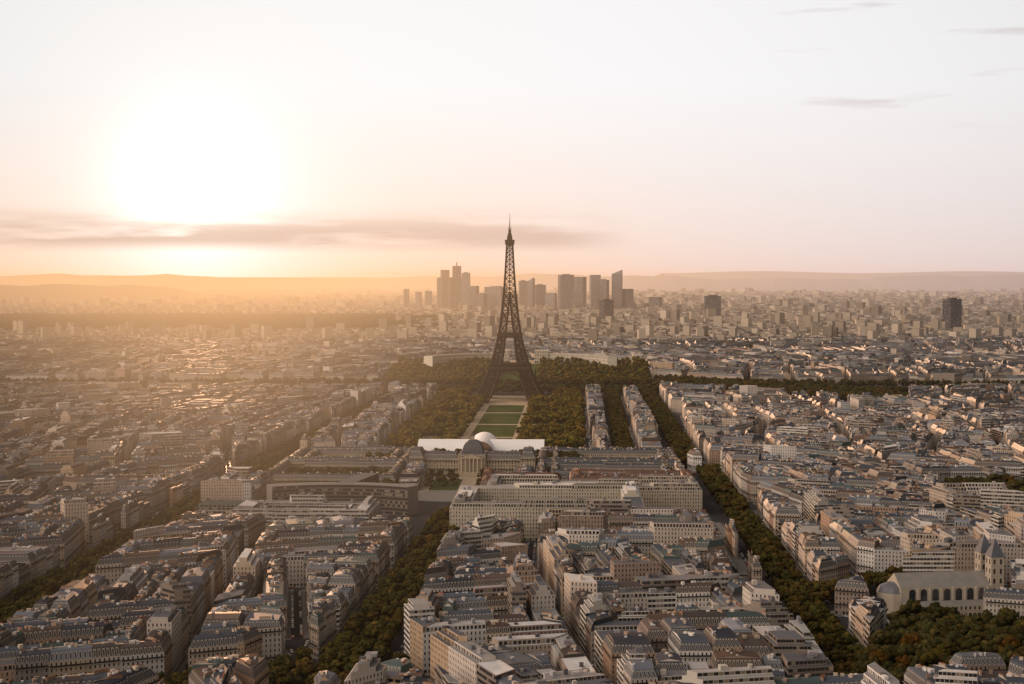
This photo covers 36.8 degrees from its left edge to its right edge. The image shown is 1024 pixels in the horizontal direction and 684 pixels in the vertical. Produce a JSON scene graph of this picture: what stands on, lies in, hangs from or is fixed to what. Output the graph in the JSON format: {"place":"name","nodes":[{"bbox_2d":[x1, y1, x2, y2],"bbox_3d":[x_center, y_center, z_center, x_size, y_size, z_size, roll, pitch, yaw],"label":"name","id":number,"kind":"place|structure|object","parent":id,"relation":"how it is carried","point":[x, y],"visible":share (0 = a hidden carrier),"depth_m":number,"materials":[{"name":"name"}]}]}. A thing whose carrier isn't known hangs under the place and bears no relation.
{"place":"outdoors","nodes":[
{"label":"outdoors","id":0,"kind":"place"},
{"bbox_2d":[6,277,1009,683],"bbox_3d":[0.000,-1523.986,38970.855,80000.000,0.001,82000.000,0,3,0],"label":"ground","id":1,"kind":"structure","parent":0,"point":[428,509],"depth_m":1417.89,"materials":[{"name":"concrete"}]},
{"bbox_2d":[477,220,544,402],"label":"lattice tower","id":2,"kind":"structure","parent":1,"relation":"on","point":[496,368],"depth_m":2703.79,"materials":[{"name":"metal"}]},
{"bbox_2d":[0,328,1023,683],"bbox_3d":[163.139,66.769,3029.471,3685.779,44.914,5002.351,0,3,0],"label":"city blocks","id":3,"kind":"structure","parent":1,"relation":"on","point":[834,486],"depth_m":1228.43,"materials":[{"name":"stone"}]},
{"bbox_2d":[0,312,1023,683],"bbox_3d":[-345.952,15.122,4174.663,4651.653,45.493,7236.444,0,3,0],"label":"trees","id":4,"kind":"object","parent":1,"relation":"on","point":[914,632],"visible":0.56,"depth_m":1532.85,"materials":[{"name":"green plant"}]},
{"bbox_2d":[0,287,1023,344],"bbox_3d":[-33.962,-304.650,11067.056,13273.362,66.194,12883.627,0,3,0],"label":"city","id":5,"kind":"object","parent":1,"relation":"on","point":[805,314],"visible":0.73,"depth_m":7179.92},
{"bbox_2d":[83,424,1009,681],"bbox_3d":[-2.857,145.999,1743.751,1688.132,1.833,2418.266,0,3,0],"label":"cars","id":6,"kind":"object","parent":1,"relation":"on","point":[307,641],"visible":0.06,"depth_m":1153.22,"materials":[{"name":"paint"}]},
{"bbox_2d":[195,350,1004,623],"bbox_3d":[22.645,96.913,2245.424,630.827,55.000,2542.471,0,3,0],"label":"large public buildings","id":7,"kind":"structure","parent":1,"relation":"on","point":[525,489],"depth_m":1475.85,"materials":[{"name":"stone"}]},
{"bbox_2d":[404,262,961,327],"bbox_3d":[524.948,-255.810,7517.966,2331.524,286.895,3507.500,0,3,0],"label":"skyscrapers","id":8,"kind":"structure","parent":1,"relation":"on","point":[455,289],"depth_m":8783.71,"materials":[{"name":"glass"}]},
{"bbox_2d":[0,271,1023,299],"bbox_3d":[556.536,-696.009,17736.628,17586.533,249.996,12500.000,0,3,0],"label":"hills","id":9,"kind":"structure","parent":0,"point":[54,286],"depth_m":19326.61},
{"bbox_2d":[0,0,1023,276],"label":"sky","id":10,"kind":"structure","parent":0,"point":[212,138],"materials":[{"name":"white"}]},
{"bbox_2d":[80,374,1009,683],"bbox_3d":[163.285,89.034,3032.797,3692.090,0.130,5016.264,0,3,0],"label":"pavements","id":11,"kind":"structure","parent":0,"point":[740,566],"depth_m":1160.83,"materials":[{"name":"grey concrete"}]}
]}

